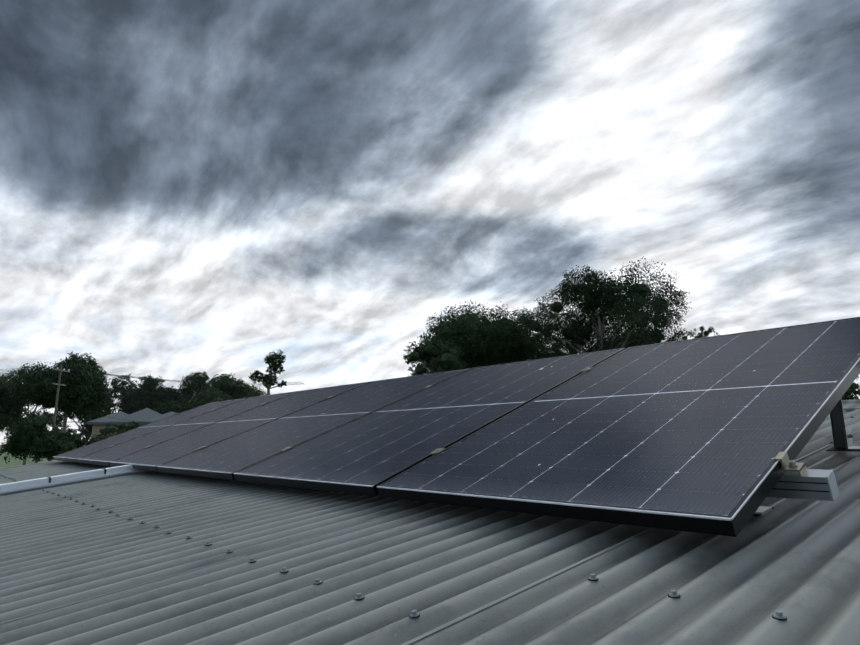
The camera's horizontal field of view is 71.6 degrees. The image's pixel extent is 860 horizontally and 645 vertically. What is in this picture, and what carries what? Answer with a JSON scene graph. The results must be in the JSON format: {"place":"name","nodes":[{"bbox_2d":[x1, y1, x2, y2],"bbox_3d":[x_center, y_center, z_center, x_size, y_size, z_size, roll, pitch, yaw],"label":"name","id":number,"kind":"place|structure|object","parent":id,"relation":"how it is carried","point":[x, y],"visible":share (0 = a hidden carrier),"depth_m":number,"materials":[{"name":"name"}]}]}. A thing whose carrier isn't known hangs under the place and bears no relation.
{"place":"outdoors","nodes":[
{"label":"outdoors","id":0,"kind":"place"},
{"bbox_2d":[0,445,54,467],"bbox_3d":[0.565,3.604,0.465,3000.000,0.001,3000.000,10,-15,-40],"label":"ground grass","id":1,"kind":"structure","parent":0,"point":[14,462],"depth_m":113.12,"materials":[{"name":"green plant"}]},
{"bbox_2d":[0,374,32,430],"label":"tree","id":2,"kind":"object","parent":1,"relation":"on","point":[11,407],"visible":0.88,"depth_m":54.90,"materials":[{"name":"green plant"}]},
{"bbox_2d":[0,368,58,464],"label":"tree","id":3,"kind":"object","parent":1,"relation":"on","point":[33,414],"visible":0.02,"depth_m":64.94,"materials":[{"name":"green plant"}]},
{"bbox_2d":[0,412,83,463],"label":"shrub","id":4,"kind":"object","parent":1,"relation":"on","point":[32,436],"visible":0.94,"depth_m":32.30,"materials":[{"name":"green plant"}]},
{"bbox_2d":[48,364,69,460],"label":"power pole","id":5,"kind":"object","parent":1,"relation":"on","point":[60,370],"visible":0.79,"depth_m":45.60,"materials":[{"name":"grey"}]},
{"bbox_2d":[0,367,303,442],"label":"power lines","id":6,"kind":"object","parent":5,"relation":"attached to","point":[132,391],"visible":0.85,"depth_m":48.68,"materials":[{"name":"black metal"}]},
{"bbox_2d":[4,351,116,431],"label":"tree","id":7,"kind":"object","parent":1,"relation":"on","point":[88,399],"visible":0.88,"depth_m":51.57,"materials":[{"name":"green plant"}]},
{"bbox_2d":[46,424,117,459],"bbox_3d":[-20.404,8.352,35.547,4.522,4.602,3.800,-6,-13,28],"label":"tree","id":8,"kind":"object","parent":1,"relation":"on","point":[106,430],"visible":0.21,"depth_m":35.13,"materials":[{"name":"green plant"}]},
{"bbox_2d":[47,402,127,439],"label":"tree","id":9,"kind":"object","parent":1,"relation":"on","point":[88,429],"visible":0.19,"depth_m":59.02,"materials":[{"name":"green plant"}]},
{"bbox_2d":[87,411,128,437],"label":"neighbour house","id":10,"kind":"structure","parent":1,"relation":"on","point":[98,424],"depth_m":46.69,"materials":[{"name":"brick"}]},
{"bbox_2d":[77,374,150,437],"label":"tree","id":11,"kind":"object","parent":1,"relation":"on","point":[122,385],"visible":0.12,"depth_m":65.68,"materials":[{"name":"green plant"}]},
{"bbox_2d":[115,421,138,432],"bbox_3d":[-19.952,8.927,39.181,1.801,4.921,1.923,10,-15,-40],"label":"bush","id":12,"kind":"object","parent":1,"relation":"on","point":[132,425],"visible":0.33,"depth_m":39.15,"materials":[{"name":"green plant"}]},
{"bbox_2d":[110,408,161,432],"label":"neighbour house","id":13,"kind":"structure","parent":1,"relation":"on","point":[143,414],"depth_m":47.20,"materials":[{"name":"metal"}]},
{"bbox_2d":[116,375,186,413],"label":"tree","id":14,"kind":"object","parent":1,"relation":"on","point":[142,399],"visible":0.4,"depth_m":70.59,"materials":[{"name":"green plant"}]},
{"bbox_2d":[141,411,176,423],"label":"neighbour house","id":15,"kind":"structure","parent":1,"relation":"on","point":[159,417],"depth_m":47.17,"materials":[{"name":"metal"}]},
{"bbox_2d":[152,399,192,413],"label":"tree","id":16,"kind":"object","parent":1,"relation":"on","point":[164,407],"visible":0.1,"depth_m":60.21,"materials":[{"name":"green plant"}]},
{"bbox_2d":[154,371,210,407],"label":"tree","id":17,"kind":"object","parent":1,"relation":"on","point":[188,389],"visible":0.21,"depth_m":71.27,"materials":[{"name":"green plant"}]},
{"bbox_2d":[183,386,233,411],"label":"tree","id":18,"kind":"object","parent":1,"relation":"on","point":[200,400],"visible":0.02,"depth_m":60.60,"materials":[{"name":"green plant"}]},
{"bbox_2d":[204,372,260,399],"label":"tree","id":19,"kind":"object","parent":1,"relation":"on","point":[238,391],"visible":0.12,"depth_m":66.06,"materials":[{"name":"green plant"}]},
{"bbox_2d":[245,388,266,397],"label":"tree","id":20,"kind":"object","parent":1,"relation":"on","point":[252,394],"visible":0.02,"depth_m":56.26,"materials":[{"name":"green plant"}]},
{"bbox_2d":[249,349,286,394],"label":"tree","id":21,"kind":"object","parent":1,"relation":"on","point":[270,378],"visible":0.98,"depth_m":48.10,"materials":[{"name":"green plant"}]},
{"bbox_2d":[403,337,466,375],"bbox_3d":[0.263,4.986,29.463,3.321,8.795,4.014,10,-15,-40],"label":"foliage","id":22,"kind":"object","parent":1,"relation":"on","point":[446,354],"visible":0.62,"depth_m":29.56,"materials":[{"name":"green plant"}]},
{"bbox_2d":[415,299,549,372],"bbox_3d":[3.247,4.322,35.084,7.577,12.326,7.026,-4,-12,19],"label":"foliage","id":23,"kind":"object","parent":1,"relation":"on","point":[478,338],"visible":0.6,"depth_m":34.29,"materials":[{"name":"green plant"}]},
{"bbox_2d":[505,306,591,360],"bbox_3d":[7.791,4.745,35.004,7.264,11.454,5.459,10,-15,-40],"label":"tree","id":24,"kind":"object","parent":1,"relation":"on","point":[543,354],"visible":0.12,"depth_m":34.41,"materials":[{"name":"green plant"}]},
{"bbox_2d":[511,256,691,354],"bbox_3d":[9.078,3.176,29.123,7.211,12.208,8.585,10,-15,-40],"label":"foliage","id":25,"kind":"object","parent":1,"relation":"on","point":[602,305],"visible":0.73,"depth_m":28.88,"materials":[{"name":"green plant"}]},
{"bbox_2d":[603,321,655,347],"bbox_3d":[13.735,5.471,39.108,7.631,11.654,5.920,10,-15,-40],"label":"tree","id":26,"kind":"object","parent":1,"relation":"on","point":[625,332],"depth_m":39.88,"materials":[{"name":"green plant"}]},
{"bbox_2d":[674,326,719,339],"bbox_3d":[14.084,4.887,30.846,2.168,9.542,3.000,2,-12,-8],"label":"tree","id":27,"kind":"object","parent":1,"relation":"on","point":[702,334],"visible":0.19,"depth_m":31.52,"materials":[{"name":"green plant"}]},
{"bbox_2d":[842,376,859,399],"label":"tree","id":28,"kind":"object","parent":1,"relation":"on","point":[852,388],"visible":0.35,"depth_m":20.48,"materials":[{"name":"green plant"}]},
{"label":"house walls","id":29,"kind":"object","parent":1,"relation":"on","visible":0},
{"bbox_2d":[0,409,859,644],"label":"corrugated roof sheet","id":30,"kind":"object","parent":29,"relation":"on","point":[796,562],"visible":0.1,"depth_m":1.24,"materials":[{"name":"paint"}]},
{"bbox_2d":[0,460,59,468],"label":"barge capping","id":31,"kind":"object","parent":30,"relation":"on","point":[29,464],"depth_m":6.33,"materials":[{"name":"paint"}]},
{"bbox_2d":[0,465,134,490],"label":"cable tray","id":32,"kind":"object","parent":30,"relation":"on","point":[40,481],"visible":0.65,"depth_m":3.81,"materials":[{"name":"white metal"}]},
{"bbox_2d":[0,469,147,494],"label":"ridge cap","id":33,"kind":"object","parent":30,"relation":"on","point":[34,487],"visible":0.71,"depth_m":3.79,"materials":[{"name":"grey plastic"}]},
{"bbox_2d":[0,431,858,644],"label":"roof sheet laps","id":34,"kind":"object","parent":30,"relation":"on","point":[461,618],"visible":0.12,"depth_m":1.26,"materials":[{"name":"grey metal"}]},
{"bbox_2d":[0,416,859,620],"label":"roof screws","id":35,"kind":"object","parent":30,"relation":"on","point":[778,615],"visible":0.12,"depth_m":1.10,"materials":[{"name":"grey paint"}]},
{"bbox_2d":[753,398,859,516],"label":"tilt legs","id":36,"kind":"object","parent":30,"relation":"on","point":[842,436],"visible":0.04,"depth_m":2.06,"materials":[{"name":"silver metal"}]},
{"bbox_2d":[767,469,838,501],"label":"mounting rails","id":37,"kind":"object","parent":36,"relation":"on","point":[814,484],"visible":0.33,"depth_m":1.28,"materials":[{"name":"silver metal"}]},
{"bbox_2d":[53,398,244,461],"bbox_3d":[-2.964,1.131,6.397,1.615,0.663,1.134,10,-15,-40],"label":"solar panel frame","id":38,"kind":"object","parent":37,"relation":"attached to","point":[64,459],"visible":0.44,"depth_m":6.07,"materials":[{"name":"silver metal"}]},
{"bbox_2d":[57,398,245,457],"bbox_3d":[-2.968,1.119,6.396,1.580,0.626,1.108,10,-15,-40],"label":"solar panel","id":39,"kind":"object","parent":38,"relation":"in","point":[127,435],"visible":0.96,"depth_m":6.32,"materials":[{"name":"black glass"}]},
{"bbox_2d":[77,391,298,465],"bbox_3d":[-2.210,0.958,5.540,1.615,0.663,1.134,10,-15,-40],"label":"solar panel frame","id":40,"kind":"object","parent":37,"relation":"attached to","point":[88,461],"visible":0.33,"depth_m":5.14,"materials":[{"name":"metal"}]},
{"bbox_2d":[80,392,294,460],"bbox_3d":[-2.213,0.946,5.540,1.580,0.626,1.108,10,-15,-40],"label":"solar panel","id":41,"kind":"object","parent":40,"relation":"in","point":[144,441],"visible":1,"depth_m":5.44,"materials":[{"name":"black glass"}]},
{"bbox_2d":[109,382,368,470],"bbox_3d":[-1.456,0.785,4.684,1.615,0.663,1.134,10,-15,-40],"label":"solar panel frame","id":42,"kind":"object","parent":37,"relation":"on","point":[148,468],"visible":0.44,"depth_m":4.28,"materials":[{"name":"metal"}]},
{"bbox_2d":[111,462,155,466],"bbox_3d":[-2.066,0.974,4.109,0.006,0.005,1.132,10,-15,-40],"label":"solar panel frame","id":43,"kind":"object","parent":42,"relation":"attached to","point":[133,464],"visible":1,"depth_m":4.02,"materials":[{"name":"silver metal"}]},
{"bbox_2d":[114,383,363,464],"bbox_3d":[-1.459,0.773,4.684,1.580,0.626,1.108,10,-15,-40],"label":"solar panel","id":44,"kind":"object","parent":42,"relation":"in","point":[166,451],"visible":1,"depth_m":4.57,"materials":[{"name":"black glass"}]},
{"bbox_2d":[157,368,470,479],"bbox_3d":[-0.702,0.612,3.828,1.615,0.663,1.134,10,-15,-40],"label":"solar panel frame","id":45,"kind":"object","parent":37,"relation":"attached to","point":[201,473],"visible":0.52,"depth_m":3.33,"materials":[{"name":"metal"}]},
{"bbox_2d":[157,466,230,473],"bbox_3d":[-1.312,0.801,3.253,0.006,0.005,1.132,10,-15,-40],"label":"solar panel frame","id":46,"kind":"object","parent":45,"relation":"attached to","point":[195,469],"visible":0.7,"depth_m":3.17,"materials":[{"name":"metal"}]},
{"bbox_2d":[160,369,466,471],"bbox_3d":[-0.705,0.600,3.827,1.580,0.626,1.108,10,-15,-40],"label":"solar panel","id":47,"kind":"object","parent":45,"relation":"in","point":[241,450],"visible":0.98,"depth_m":3.68,"materials":[{"name":"black glass"}]},
{"bbox_2d":[233,348,625,495],"bbox_3d":[0.052,0.439,2.972,1.615,0.663,1.134,10,-15,-40],"label":"solar panel frame","id":48,"kind":"object","parent":37,"relation":"attached to","point":[361,490],"visible":0.4,"depth_m":2.40,"materials":[{"name":"metal"}]},
{"bbox_2d":[233,473,372,486],"bbox_3d":[-0.557,0.628,2.397,0.006,0.005,1.132,10,-15,-40],"label":"solar panel frame","id":49,"kind":"object","parent":48,"relation":"attached to","point":[307,480],"visible":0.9,"depth_m":2.29,"materials":[{"name":"metal"}]},
{"bbox_2d":[239,349,619,483],"bbox_3d":[0.049,0.427,2.971,1.580,0.626,1.108,10,-15,-40],"label":"solar panel","id":50,"kind":"object","parent":48,"relation":"in","point":[378,445],"visible":1,"depth_m":2.78,"materials":[{"name":"black glass"}]},
{"bbox_2d":[84,367,805,476],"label":"panel clamps","id":51,"kind":"object","parent":37,"relation":"attached to","point":[790,465],"visible":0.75,"depth_m":1.31,"materials":[{"name":"beige"}]},
{"bbox_2d":[377,317,859,536],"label":"solar panel frame","id":52,"kind":"object","parent":37,"relation":"attached to","point":[738,522],"visible":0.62,"depth_m":1.41,"materials":[{"name":"metal"}]},
{"bbox_2d":[385,318,859,515],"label":"solar panel","id":53,"kind":"object","parent":52,"relation":"in","point":[711,425],"visible":1,"depth_m":1.83,"materials":[{"name":"black glass"}]},
{"bbox_2d":[842,399,859,410],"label":"ridge capping","id":54,"kind":"object","parent":30,"relation":"on","point":[850,405],"depth_m":3.45,"materials":[{"name":"paint"}]},
{"bbox_2d":[0,0,859,444],"label":"sky","id":55,"kind":"structure","parent":0,"point":[213,187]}
]}

